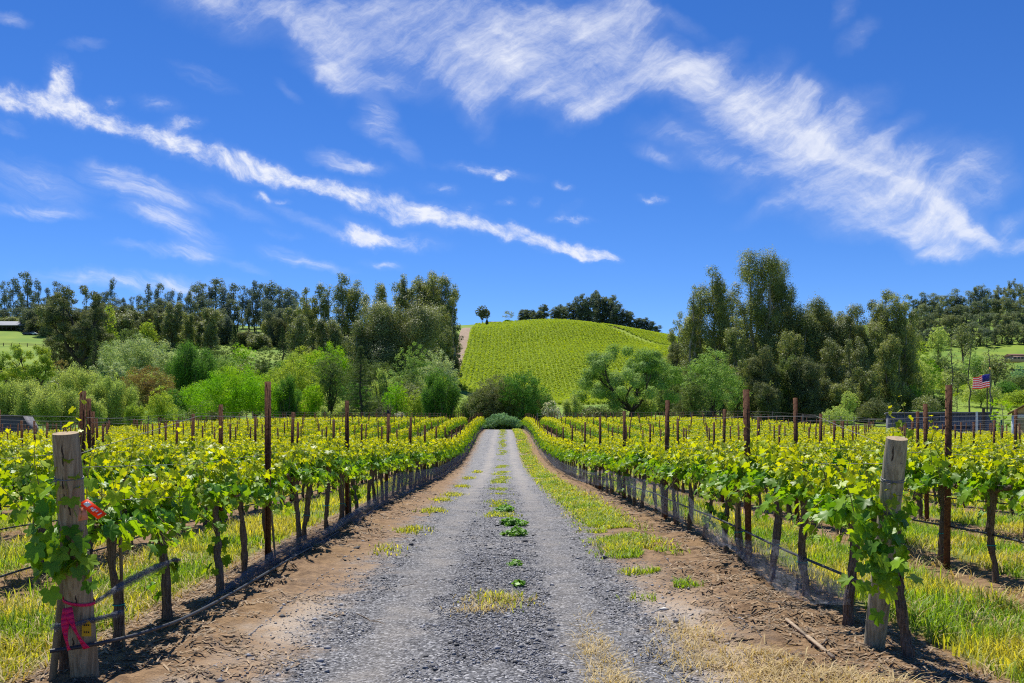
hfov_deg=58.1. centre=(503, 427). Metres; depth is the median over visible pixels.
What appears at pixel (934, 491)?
grapevine
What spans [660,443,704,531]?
grapevine
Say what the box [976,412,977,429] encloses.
white post
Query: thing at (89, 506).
orange tag
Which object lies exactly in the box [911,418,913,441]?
steel post
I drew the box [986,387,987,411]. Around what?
thin pole
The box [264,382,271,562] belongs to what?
steel post
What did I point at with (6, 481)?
grapevine
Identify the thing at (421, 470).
grapevine
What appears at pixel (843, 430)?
steel post
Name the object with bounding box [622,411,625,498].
steel post
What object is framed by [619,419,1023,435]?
trellis wire
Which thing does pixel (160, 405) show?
bush
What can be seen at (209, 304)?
eucalyptus tree
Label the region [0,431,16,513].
grapevine
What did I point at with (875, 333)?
eucalyptus tree
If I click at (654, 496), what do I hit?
grapevine
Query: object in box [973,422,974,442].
steel post
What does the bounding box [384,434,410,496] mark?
grapevine
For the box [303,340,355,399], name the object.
oak tree
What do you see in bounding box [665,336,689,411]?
tree
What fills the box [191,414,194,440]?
steel post
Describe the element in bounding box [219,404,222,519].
steel post
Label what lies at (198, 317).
eucalyptus tree
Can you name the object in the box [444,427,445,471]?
steel post
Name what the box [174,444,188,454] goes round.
grapevine
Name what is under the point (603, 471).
grapevine
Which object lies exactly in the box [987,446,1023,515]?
grapevine
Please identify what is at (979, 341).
forest tree
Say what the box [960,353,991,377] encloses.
tree
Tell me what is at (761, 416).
trellis wire
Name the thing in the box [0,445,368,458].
trellis wire
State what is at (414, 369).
oak tree
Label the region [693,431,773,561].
grapevine
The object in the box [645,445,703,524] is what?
grapevine
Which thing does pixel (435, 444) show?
steel post
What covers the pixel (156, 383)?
tree
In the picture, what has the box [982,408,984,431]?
dark pole
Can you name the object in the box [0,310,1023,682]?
ground
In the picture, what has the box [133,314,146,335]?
eucalyptus tree
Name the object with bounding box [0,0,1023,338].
sky
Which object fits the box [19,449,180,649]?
grapevine
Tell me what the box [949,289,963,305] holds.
forest tree
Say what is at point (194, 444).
grapevine
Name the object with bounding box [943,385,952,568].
steel post
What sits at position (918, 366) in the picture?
tree
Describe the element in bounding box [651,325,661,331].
eucalyptus tree
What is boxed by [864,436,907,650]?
wooden end post
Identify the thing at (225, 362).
tree
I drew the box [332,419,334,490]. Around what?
steel post
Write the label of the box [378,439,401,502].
grapevine
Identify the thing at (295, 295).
eucalyptus tree
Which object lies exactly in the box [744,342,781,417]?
tree
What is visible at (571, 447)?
steel post
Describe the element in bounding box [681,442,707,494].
grapevine
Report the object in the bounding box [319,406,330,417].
sapling
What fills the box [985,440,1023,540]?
grapevine
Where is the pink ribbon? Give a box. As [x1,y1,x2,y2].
[61,596,94,650]
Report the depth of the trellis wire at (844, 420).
12.47 m
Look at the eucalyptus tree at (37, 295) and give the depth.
564.08 m
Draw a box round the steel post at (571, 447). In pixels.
[571,425,572,476]
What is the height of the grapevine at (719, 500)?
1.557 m
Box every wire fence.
[45,411,440,431]
[537,411,1004,430]
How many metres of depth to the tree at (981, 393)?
260.44 m
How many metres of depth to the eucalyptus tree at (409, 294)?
391.24 m
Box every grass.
[0,461,1023,682]
[0,514,1023,682]
[368,428,704,612]
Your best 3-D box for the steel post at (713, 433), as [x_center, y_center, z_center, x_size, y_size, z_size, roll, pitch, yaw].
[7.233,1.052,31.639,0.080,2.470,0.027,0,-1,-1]
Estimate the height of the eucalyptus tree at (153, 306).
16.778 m
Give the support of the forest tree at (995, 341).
on the ground at (372, 658)
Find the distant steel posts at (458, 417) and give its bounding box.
[133,412,806,435]
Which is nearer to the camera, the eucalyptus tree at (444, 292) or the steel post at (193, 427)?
the steel post at (193, 427)
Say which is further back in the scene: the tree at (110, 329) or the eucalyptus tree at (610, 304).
the eucalyptus tree at (610, 304)
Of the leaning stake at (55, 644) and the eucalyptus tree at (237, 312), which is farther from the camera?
the eucalyptus tree at (237, 312)
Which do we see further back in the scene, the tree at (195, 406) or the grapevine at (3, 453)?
the tree at (195, 406)
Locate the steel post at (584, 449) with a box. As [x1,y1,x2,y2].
[583,422,585,481]
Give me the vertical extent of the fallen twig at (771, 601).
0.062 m
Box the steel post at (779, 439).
[778,425,780,444]
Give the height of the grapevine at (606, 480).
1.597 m
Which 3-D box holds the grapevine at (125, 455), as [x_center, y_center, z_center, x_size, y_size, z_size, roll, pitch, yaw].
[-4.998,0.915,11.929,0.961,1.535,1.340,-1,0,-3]
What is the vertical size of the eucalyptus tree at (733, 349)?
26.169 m
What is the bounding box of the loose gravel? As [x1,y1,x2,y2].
[193,485,822,682]
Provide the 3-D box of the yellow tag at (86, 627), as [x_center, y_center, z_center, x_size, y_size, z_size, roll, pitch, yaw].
[-2.491,1.198,5.507,0.056,0.100,0.005,0,0,0]
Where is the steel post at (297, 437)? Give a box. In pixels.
[296,422,298,444]
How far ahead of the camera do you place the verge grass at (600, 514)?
15.81 m
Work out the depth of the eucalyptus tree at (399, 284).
392.88 m
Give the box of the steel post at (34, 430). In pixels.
[33,421,35,440]
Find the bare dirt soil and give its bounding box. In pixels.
[26,429,984,682]
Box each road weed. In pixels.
[493,504,514,511]
[499,517,528,526]
[499,525,528,536]
[506,559,522,565]
[511,579,525,585]
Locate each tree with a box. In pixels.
[0,280,11,311]
[0,309,13,319]
[0,315,20,328]
[0,343,57,390]
[0,359,20,398]
[0,375,43,421]
[5,277,19,312]
[6,307,28,318]
[14,286,26,311]
[14,308,38,331]
[17,271,35,309]
[24,316,40,332]
[26,290,40,304]
[28,382,79,433]
[32,278,43,311]
[33,369,59,387]
[34,303,58,336]
[35,329,75,371]
[37,285,115,369]
[40,371,68,394]
[41,287,50,304]
[44,298,65,331]
[52,281,66,304]
[55,361,106,398]
[63,301,107,372]
[81,290,88,310]
[81,341,117,372]
[83,375,139,426]
[85,328,99,373]
[86,358,129,394]
[87,302,109,332]
[95,333,179,377]
[100,288,109,302]
[100,305,119,356]
[105,277,116,305]
[105,297,123,308]
[105,305,127,311]
[106,367,138,400]
[108,306,127,332]
[110,310,138,344]
[112,400,142,425]
[119,328,143,346]
[120,364,177,421]
[121,297,127,308]
[124,372,176,403]
[126,309,143,332]
[132,305,144,315]
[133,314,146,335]
[135,294,145,316]
[137,318,158,346]
[139,305,164,342]
[142,284,153,310]
[142,405,189,424]
[145,301,157,312]
[150,310,168,345]
[150,353,173,389]
[151,297,168,308]
[152,282,165,305]
[157,387,192,415]
[158,301,184,349]
[163,288,174,302]
[164,339,218,418]
[165,299,182,308]
[176,309,189,341]
[177,292,182,304]
[177,312,197,350]
[178,362,287,420]
[182,395,211,418]
[183,294,199,314]
[184,291,193,312]
[185,400,244,421]
[186,311,205,344]
[189,281,209,312]
[190,285,207,314]
[194,320,208,347]
[197,295,207,309]
[199,298,218,320]
[199,307,220,351]
[203,308,224,341]
[206,277,224,308]
[207,286,212,299]
[211,354,248,388]
[215,284,229,309]
[216,315,234,343]
[217,308,227,317]
[222,299,240,325]
[228,283,241,322]
[228,324,239,352]
[230,305,245,332]
[230,356,264,380]
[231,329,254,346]
[234,285,250,328]
[237,397,264,417]
[242,305,255,330]
[243,288,255,328]
[246,281,259,331]
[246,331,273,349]
[249,300,260,331]
[251,346,277,378]
[254,359,297,385]
[255,282,266,324]
[258,298,276,326]
[259,400,298,417]
[260,284,272,310]
[260,319,271,338]
[261,354,324,400]
[263,280,278,309]
[263,308,285,345]
[264,367,285,409]
[270,315,292,348]
[272,373,303,417]
[273,346,327,378]
[274,286,285,312]
[275,326,287,365]
[279,285,298,315]
[281,307,303,349]
[286,314,311,368]
[292,291,299,302]
[295,280,331,359]
[296,396,320,417]
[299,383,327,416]
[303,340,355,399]
[303,358,340,398]
[305,396,358,417]
[309,348,352,416]
[311,317,343,360]
[319,284,335,333]
[326,272,366,359]
[335,355,350,395]
[336,383,372,414]
[339,345,375,417]
[339,358,396,394]
[340,318,376,407]
[349,291,451,382]
[354,293,374,324]
[358,394,399,417]
[368,367,393,410]
[372,370,408,398]
[373,281,387,330]
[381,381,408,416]
[389,273,413,324]
[391,372,424,409]
[392,342,432,388]
[394,278,423,339]
[394,383,422,411]
[403,270,438,315]
[416,272,453,358]
[417,349,460,389]
[418,332,441,368]
[419,367,461,428]
[424,304,454,380]
[424,361,458,388]
[425,274,460,367]
[434,328,453,369]
[440,283,462,371]
[447,289,463,384]
[464,374,518,429]
[466,379,547,429]
[475,305,489,321]
[497,369,556,428]
[502,310,514,317]
[517,309,529,320]
[521,309,535,319]
[529,310,543,318]
[538,304,549,318]
[549,306,563,318]
[555,304,570,318]
[562,302,580,319]
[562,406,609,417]
[569,342,686,416]
[572,293,586,320]
[581,297,598,321]
[590,289,600,318]
[593,295,608,323]
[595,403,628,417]
[599,295,620,323]
[606,304,625,326]
[619,310,629,325]
[623,311,634,327]
[632,318,644,328]
[637,317,649,329]
[642,321,655,330]
[647,354,678,414]
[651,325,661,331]
[654,377,683,416]
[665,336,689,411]
[666,311,684,361]
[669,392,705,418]
[673,264,742,415]
[677,314,703,412]
[679,347,752,417]
[679,373,713,418]
[681,284,705,415]
[714,300,746,414]
[718,315,751,414]
[722,359,748,421]
[730,243,798,415]
[737,290,761,410]
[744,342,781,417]
[751,382,783,423]
[771,287,797,365]
[771,353,799,421]
[773,289,794,363]
[776,294,832,387]
[777,328,805,420]
[783,353,824,423]
[805,372,831,413]
[808,302,833,363]
[819,304,869,383]
[819,337,849,403]
[820,378,861,423]
[822,311,853,352]
[839,336,873,420]
[848,317,889,410]
[850,303,867,347]
[851,367,881,423]
[866,299,896,380]
[869,288,923,411]
[871,333,903,421]
[898,293,917,411]
[901,384,921,411]
[908,296,919,313]
[909,320,925,408]
[911,318,923,336]
[911,395,940,411]
[913,339,931,376]
[913,345,925,378]
[914,308,923,326]
[916,291,928,316]
[916,330,927,350]
[917,360,939,403]
[918,302,932,318]
[919,312,937,332]
[920,298,936,317]
[921,389,954,410]
[923,328,932,347]
[923,354,954,372]
[923,359,943,396]
[924,325,953,359]
[925,329,936,347]
[926,310,937,325]
[927,293,939,312]
[927,369,964,388]
[931,318,946,333]
[935,295,944,312]
[935,301,946,322]
[939,295,956,312]
[940,306,951,320]
[940,314,946,329]
[942,314,955,331]
[943,327,952,345]
[945,367,971,389]
[946,306,960,323]
[947,295,958,315]
[948,315,960,334]
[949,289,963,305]
[950,322,978,364]
[954,304,964,322]
[955,385,1004,406]
[957,296,969,314]
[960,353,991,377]
[961,305,970,316]
[961,312,976,332]
[964,290,973,310]
[967,321,980,341]
[969,302,977,319]
[970,285,982,314]
[971,301,986,319]
[971,314,982,330]
[973,285,990,304]
[975,325,985,344]
[976,312,990,332]
[979,296,992,320]
[979,326,993,346]
[979,353,1014,384]
[983,292,994,312]
[985,312,995,329]
[987,289,1002,308]
[988,297,1002,314]
[988,325,1001,344]
[989,380,1020,396]
[989,399,1012,435]
[991,309,1004,329]
[992,285,1009,310]
[994,299,1005,317]
[994,375,1023,390]
[995,324,1009,343]
[999,288,1018,307]
[1000,297,1015,315]
[1000,314,1011,330]
[1001,311,1020,331]
[1001,390,1023,406]
[1002,321,1018,343]
[1004,365,1023,380]
[1006,302,1020,319]
[1007,278,1018,306]
[1010,311,1023,327]
[1012,300,1023,315]
[1012,322,1022,337]
[1014,283,1023,300]
[1016,324,1023,343]
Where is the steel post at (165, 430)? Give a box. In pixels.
[164,423,166,443]
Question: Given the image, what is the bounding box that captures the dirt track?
[456,328,470,373]
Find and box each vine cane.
[77,424,101,482]
[881,395,913,467]
[921,415,953,487]
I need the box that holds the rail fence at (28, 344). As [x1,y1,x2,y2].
[3,343,52,347]
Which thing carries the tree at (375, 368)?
on the ground at (372, 658)
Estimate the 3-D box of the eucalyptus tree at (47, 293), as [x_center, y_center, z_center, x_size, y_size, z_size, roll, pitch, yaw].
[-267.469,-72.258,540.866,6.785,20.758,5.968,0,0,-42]
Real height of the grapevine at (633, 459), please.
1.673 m
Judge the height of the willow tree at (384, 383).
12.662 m
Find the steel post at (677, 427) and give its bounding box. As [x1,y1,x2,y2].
[676,419,679,490]
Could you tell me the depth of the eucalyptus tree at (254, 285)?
537.98 m
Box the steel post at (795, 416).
[793,398,798,522]
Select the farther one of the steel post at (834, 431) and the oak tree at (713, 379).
the oak tree at (713, 379)
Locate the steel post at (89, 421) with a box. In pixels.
[86,398,91,500]
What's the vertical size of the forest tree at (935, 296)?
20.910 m
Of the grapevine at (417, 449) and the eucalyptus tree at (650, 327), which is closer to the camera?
the grapevine at (417, 449)
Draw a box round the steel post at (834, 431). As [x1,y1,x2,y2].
[833,421,835,441]
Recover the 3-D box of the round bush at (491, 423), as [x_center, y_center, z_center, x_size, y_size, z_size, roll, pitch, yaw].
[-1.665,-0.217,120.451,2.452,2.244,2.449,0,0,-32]
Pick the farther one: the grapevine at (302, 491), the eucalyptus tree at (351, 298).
the eucalyptus tree at (351, 298)
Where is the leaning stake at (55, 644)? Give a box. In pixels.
[48,581,63,680]
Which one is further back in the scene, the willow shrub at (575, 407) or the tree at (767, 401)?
the tree at (767, 401)
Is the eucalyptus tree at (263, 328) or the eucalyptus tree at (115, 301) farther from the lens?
the eucalyptus tree at (115, 301)
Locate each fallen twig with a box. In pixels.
[356,613,384,623]
[738,604,800,615]
[748,597,798,607]
[813,636,837,647]
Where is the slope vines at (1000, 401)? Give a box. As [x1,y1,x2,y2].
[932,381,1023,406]
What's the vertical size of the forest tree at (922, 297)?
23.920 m
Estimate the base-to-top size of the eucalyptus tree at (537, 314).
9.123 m
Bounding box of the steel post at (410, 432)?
[409,417,411,487]
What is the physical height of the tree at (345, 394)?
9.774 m
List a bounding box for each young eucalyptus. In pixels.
[942,336,963,399]
[951,376,966,411]
[959,343,980,411]
[977,347,1001,411]
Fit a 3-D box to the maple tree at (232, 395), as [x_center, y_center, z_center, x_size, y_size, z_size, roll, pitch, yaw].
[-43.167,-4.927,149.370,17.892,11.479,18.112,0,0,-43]
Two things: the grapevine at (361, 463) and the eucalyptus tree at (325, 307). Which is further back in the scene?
the eucalyptus tree at (325, 307)
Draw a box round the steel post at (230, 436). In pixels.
[229,423,231,443]
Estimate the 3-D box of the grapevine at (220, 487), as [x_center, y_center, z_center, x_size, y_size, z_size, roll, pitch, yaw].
[-2.724,0.843,8.803,0.813,1.699,1.509,-1,-2,9]
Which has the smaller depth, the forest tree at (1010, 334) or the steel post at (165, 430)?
the steel post at (165, 430)
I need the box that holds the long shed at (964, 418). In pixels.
[884,412,998,433]
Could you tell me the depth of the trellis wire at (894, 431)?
28.91 m
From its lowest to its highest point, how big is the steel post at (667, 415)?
2.420 m
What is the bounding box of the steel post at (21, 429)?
[20,420,22,446]
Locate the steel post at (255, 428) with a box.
[254,417,256,446]
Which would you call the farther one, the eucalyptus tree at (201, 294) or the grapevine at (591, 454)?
the eucalyptus tree at (201, 294)
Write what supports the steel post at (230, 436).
on the ground at (372, 658)
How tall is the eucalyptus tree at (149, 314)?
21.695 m
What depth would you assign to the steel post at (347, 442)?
15.78 m
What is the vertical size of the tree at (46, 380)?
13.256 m
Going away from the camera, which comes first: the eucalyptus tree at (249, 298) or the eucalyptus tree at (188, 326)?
the eucalyptus tree at (188, 326)
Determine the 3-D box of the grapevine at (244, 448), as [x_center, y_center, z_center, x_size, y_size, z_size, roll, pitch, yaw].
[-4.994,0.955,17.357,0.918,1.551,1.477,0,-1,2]
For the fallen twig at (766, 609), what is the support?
on the bare dirt soil
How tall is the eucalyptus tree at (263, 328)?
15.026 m
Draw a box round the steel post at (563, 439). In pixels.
[562,427,563,471]
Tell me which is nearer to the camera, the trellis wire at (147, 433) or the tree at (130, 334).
the trellis wire at (147, 433)
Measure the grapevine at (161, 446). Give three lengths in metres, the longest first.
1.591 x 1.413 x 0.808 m
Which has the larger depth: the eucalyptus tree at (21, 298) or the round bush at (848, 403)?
the eucalyptus tree at (21, 298)
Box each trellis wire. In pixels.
[0,423,360,435]
[0,428,286,433]
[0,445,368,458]
[5,427,314,434]
[21,420,395,435]
[54,416,406,435]
[82,416,461,452]
[82,445,378,467]
[91,474,285,501]
[549,416,884,445]
[570,415,1023,434]
[572,445,901,463]
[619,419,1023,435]
[656,423,1015,435]
[712,428,1013,433]
[718,427,1006,434]
[720,445,1023,459]
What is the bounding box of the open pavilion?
[0,321,25,330]
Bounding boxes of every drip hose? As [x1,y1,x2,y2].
[0,473,384,577]
[0,520,57,529]
[50,455,459,652]
[546,451,864,581]
[652,470,1023,542]
[904,490,1022,506]
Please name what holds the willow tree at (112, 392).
on the ground at (372, 658)
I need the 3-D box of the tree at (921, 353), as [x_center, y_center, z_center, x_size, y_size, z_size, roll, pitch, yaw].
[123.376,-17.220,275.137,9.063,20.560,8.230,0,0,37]
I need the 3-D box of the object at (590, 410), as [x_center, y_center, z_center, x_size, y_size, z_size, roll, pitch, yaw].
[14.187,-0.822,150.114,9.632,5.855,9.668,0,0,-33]
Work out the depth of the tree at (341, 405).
166.08 m
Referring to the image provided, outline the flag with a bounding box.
[972,374,989,388]
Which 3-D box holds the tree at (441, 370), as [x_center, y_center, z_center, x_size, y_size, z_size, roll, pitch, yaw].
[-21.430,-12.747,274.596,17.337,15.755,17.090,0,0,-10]
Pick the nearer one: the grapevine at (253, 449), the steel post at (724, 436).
the grapevine at (253, 449)
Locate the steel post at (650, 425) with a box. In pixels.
[648,424,651,483]
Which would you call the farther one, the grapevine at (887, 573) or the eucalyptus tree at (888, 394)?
the eucalyptus tree at (888, 394)
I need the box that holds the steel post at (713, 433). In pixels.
[713,422,714,445]
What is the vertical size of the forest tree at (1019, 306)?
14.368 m
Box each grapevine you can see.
[0,390,142,672]
[0,429,85,575]
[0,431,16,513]
[0,442,14,539]
[0,448,33,519]
[4,436,41,510]
[10,441,53,529]
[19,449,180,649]
[46,450,136,554]
[86,439,157,548]
[88,433,117,495]
[89,454,224,620]
[112,436,140,459]
[130,434,188,493]
[131,442,175,476]
[150,435,171,482]
[156,427,264,594]
[156,445,207,531]
[172,426,221,525]
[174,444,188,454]
[197,457,294,577]
[206,438,252,519]
[207,439,235,450]
[223,450,300,561]
[226,437,261,514]
[240,434,271,509]
[252,445,285,469]
[261,444,289,503]
[274,438,337,545]
[275,439,342,538]
[294,441,317,497]
[300,437,318,495]
[307,423,355,528]
[319,443,369,516]
[325,437,371,523]
[337,433,374,512]
[344,444,392,508]
[357,438,371,482]
[361,444,393,504]
[367,437,379,479]
[374,439,404,485]
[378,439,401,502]
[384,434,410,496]
[394,445,419,491]
[395,441,416,493]
[401,436,422,489]
[407,441,432,487]
[407,445,427,487]
[415,443,431,484]
[417,444,431,485]
[419,438,434,483]
[420,445,439,480]
[422,443,436,478]
[428,437,443,479]
[432,447,443,477]
[563,444,575,475]
[564,438,580,478]
[565,442,581,479]
[568,442,582,480]
[573,444,589,481]
[576,448,588,483]
[580,440,597,487]
[581,439,602,484]
[582,435,605,488]
[585,444,604,490]
[588,446,607,485]
[589,438,613,492]
[591,441,621,494]
[601,436,636,498]
[602,439,642,501]
[604,442,632,496]
[614,430,662,509]
[615,438,644,505]
[633,442,685,512]
[639,437,683,517]
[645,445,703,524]
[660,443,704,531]
[669,437,684,489]
[674,441,687,492]
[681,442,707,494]
[683,426,732,538]
[690,437,710,498]
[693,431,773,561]
[697,446,758,553]
[708,439,734,501]
[721,424,813,581]
[722,440,737,504]
[729,429,758,507]
[750,438,768,507]
[754,449,871,596]
[760,439,806,521]
[761,443,789,516]
[785,447,911,626]
[797,447,842,526]
[798,439,817,455]
[806,439,833,453]
[813,436,847,458]
[821,425,877,533]
[826,429,923,659]
[834,438,883,543]
[838,440,863,458]
[842,435,870,449]
[868,435,953,543]
[902,431,938,500]
[903,436,1004,566]
[906,445,944,520]
[917,435,971,513]
[917,441,943,504]
[947,441,1023,582]
[952,439,975,453]
[952,439,1006,534]
[952,442,976,507]
[967,439,1004,504]
[969,435,1001,448]
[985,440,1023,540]
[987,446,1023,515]
[990,435,1012,448]
[1005,460,1023,515]
[1015,440,1023,451]
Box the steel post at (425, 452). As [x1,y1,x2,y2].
[424,425,425,481]
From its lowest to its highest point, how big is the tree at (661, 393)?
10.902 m
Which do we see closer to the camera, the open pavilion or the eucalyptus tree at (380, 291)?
the eucalyptus tree at (380, 291)
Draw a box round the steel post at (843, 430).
[842,421,843,443]
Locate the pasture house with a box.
[1004,354,1023,362]
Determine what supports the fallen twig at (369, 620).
on the bare dirt soil
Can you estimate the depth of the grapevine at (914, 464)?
11.22 m
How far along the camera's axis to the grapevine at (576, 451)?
32.67 m
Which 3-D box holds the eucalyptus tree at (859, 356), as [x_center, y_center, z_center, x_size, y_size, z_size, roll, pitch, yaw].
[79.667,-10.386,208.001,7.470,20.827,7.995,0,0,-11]
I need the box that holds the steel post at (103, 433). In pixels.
[102,424,103,442]
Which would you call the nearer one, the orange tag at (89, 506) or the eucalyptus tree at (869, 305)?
the orange tag at (89, 506)
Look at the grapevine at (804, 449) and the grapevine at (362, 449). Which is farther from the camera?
the grapevine at (362, 449)
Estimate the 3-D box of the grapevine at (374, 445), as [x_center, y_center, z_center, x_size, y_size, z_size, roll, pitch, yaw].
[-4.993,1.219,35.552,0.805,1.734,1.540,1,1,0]
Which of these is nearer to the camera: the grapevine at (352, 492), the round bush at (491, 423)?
the grapevine at (352, 492)
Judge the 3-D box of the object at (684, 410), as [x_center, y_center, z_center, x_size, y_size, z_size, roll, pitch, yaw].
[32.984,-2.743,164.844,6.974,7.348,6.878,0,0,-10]
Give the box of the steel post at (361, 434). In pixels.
[360,424,362,483]
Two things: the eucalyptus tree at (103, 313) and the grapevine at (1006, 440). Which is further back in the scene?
the eucalyptus tree at (103, 313)
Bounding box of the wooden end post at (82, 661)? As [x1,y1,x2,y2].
[51,431,99,677]
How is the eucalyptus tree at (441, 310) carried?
on the ground at (372, 658)
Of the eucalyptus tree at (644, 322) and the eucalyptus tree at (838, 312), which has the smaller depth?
the eucalyptus tree at (838, 312)
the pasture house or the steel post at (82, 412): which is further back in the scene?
the pasture house
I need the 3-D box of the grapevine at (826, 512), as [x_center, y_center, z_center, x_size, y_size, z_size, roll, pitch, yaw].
[2.665,0.917,7.284,1.004,1.538,1.159,0,0,28]
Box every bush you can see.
[144,385,177,422]
[203,345,240,363]
[232,342,256,364]
[371,401,399,417]
[398,388,426,417]
[483,417,498,427]
[489,412,511,428]
[505,416,522,427]
[540,400,561,424]
[818,404,855,426]
[837,389,860,425]
[855,398,894,425]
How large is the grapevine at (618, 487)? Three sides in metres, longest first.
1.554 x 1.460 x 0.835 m
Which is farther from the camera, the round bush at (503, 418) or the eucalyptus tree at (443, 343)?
the eucalyptus tree at (443, 343)
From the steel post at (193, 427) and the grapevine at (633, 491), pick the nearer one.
the grapevine at (633, 491)
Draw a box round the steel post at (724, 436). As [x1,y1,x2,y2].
[721,409,725,501]
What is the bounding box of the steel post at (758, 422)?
[757,417,759,443]
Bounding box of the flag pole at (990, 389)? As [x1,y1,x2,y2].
[989,368,990,411]
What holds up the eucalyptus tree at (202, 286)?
on the ground at (372, 658)
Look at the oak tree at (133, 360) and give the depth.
266.32 m
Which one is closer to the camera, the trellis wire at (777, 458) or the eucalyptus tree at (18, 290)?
the trellis wire at (777, 458)
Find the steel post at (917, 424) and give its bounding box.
[916,411,918,500]
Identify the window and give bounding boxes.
[931,414,940,422]
[953,425,970,431]
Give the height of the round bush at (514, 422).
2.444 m
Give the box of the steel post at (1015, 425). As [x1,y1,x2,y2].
[1014,409,1017,453]
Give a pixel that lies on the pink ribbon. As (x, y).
(67, 617)
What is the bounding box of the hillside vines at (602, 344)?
[457,318,721,403]
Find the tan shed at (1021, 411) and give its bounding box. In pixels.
[1007,405,1023,441]
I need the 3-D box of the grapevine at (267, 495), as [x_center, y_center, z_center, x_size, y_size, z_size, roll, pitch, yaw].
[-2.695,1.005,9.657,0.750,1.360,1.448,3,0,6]
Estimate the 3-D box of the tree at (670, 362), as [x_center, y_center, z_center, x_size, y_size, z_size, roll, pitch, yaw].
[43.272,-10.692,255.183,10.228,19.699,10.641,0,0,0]
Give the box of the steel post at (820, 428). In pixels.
[819,414,822,445]
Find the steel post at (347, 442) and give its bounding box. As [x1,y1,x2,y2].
[345,401,348,518]
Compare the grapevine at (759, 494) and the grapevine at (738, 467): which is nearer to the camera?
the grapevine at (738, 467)
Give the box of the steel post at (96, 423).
[95,418,98,440]
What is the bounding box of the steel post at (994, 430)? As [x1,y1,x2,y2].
[992,420,995,442]
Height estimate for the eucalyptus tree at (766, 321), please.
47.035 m
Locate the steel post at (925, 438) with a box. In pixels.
[923,404,928,521]
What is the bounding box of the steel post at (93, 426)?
[91,411,94,448]
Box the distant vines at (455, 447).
[0,416,1023,478]
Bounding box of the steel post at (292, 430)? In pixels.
[289,412,294,500]
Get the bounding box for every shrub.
[53,359,68,373]
[77,394,107,427]
[124,402,145,425]
[449,398,467,427]
[459,391,490,428]
[532,393,560,427]
[561,394,583,429]
[623,395,658,417]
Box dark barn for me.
[0,415,38,432]
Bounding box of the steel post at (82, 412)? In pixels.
[79,391,86,494]
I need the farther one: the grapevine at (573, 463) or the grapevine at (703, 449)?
the grapevine at (573, 463)
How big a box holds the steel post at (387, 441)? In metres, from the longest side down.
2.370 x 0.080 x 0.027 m
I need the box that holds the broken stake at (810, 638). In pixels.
[785,618,834,658]
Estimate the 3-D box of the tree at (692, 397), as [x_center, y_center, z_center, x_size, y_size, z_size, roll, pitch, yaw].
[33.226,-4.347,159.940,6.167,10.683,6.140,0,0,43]
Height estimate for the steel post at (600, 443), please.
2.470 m
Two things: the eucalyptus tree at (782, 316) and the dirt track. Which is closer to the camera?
the eucalyptus tree at (782, 316)
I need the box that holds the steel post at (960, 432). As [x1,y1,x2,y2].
[960,422,961,443]
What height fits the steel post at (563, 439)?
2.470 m
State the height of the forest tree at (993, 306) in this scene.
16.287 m
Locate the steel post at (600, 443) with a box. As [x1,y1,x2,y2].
[599,417,600,488]
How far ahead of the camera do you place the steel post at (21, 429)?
26.62 m
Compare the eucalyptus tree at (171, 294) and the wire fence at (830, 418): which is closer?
the wire fence at (830, 418)
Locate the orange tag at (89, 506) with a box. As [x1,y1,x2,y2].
[78,499,105,520]
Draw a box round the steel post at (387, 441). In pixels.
[385,414,389,499]
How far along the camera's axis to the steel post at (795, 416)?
15.66 m
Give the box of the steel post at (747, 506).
[743,389,751,561]
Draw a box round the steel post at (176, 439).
[175,421,177,488]
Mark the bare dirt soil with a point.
(306, 570)
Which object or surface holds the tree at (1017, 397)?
on the ground at (372, 658)
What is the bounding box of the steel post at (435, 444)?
[435,426,436,476]
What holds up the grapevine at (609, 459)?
on the ground at (372, 658)
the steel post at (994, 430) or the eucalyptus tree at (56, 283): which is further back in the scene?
the eucalyptus tree at (56, 283)
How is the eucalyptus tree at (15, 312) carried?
on the ground at (372, 658)
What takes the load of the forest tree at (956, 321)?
on the ground at (372, 658)
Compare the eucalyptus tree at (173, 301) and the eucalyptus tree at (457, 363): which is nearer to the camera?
the eucalyptus tree at (457, 363)
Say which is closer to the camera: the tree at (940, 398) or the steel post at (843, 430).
the steel post at (843, 430)
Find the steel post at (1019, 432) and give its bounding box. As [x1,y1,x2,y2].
[1018,423,1020,442]
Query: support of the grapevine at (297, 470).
on the ground at (372, 658)
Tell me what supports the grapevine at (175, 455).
on the ground at (372, 658)
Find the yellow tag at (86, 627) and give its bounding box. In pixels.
[82,620,90,635]
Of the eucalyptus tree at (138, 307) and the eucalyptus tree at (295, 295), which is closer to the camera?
the eucalyptus tree at (138, 307)
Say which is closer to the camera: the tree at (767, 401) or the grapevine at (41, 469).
the grapevine at (41, 469)
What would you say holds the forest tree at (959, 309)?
on the ground at (372, 658)
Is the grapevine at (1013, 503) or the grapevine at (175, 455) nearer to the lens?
the grapevine at (1013, 503)
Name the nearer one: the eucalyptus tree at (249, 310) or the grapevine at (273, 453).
the grapevine at (273, 453)
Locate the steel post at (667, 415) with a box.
[664,400,669,518]
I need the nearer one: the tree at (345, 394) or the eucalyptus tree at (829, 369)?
the tree at (345, 394)
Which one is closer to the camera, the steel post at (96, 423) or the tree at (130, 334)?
the steel post at (96, 423)

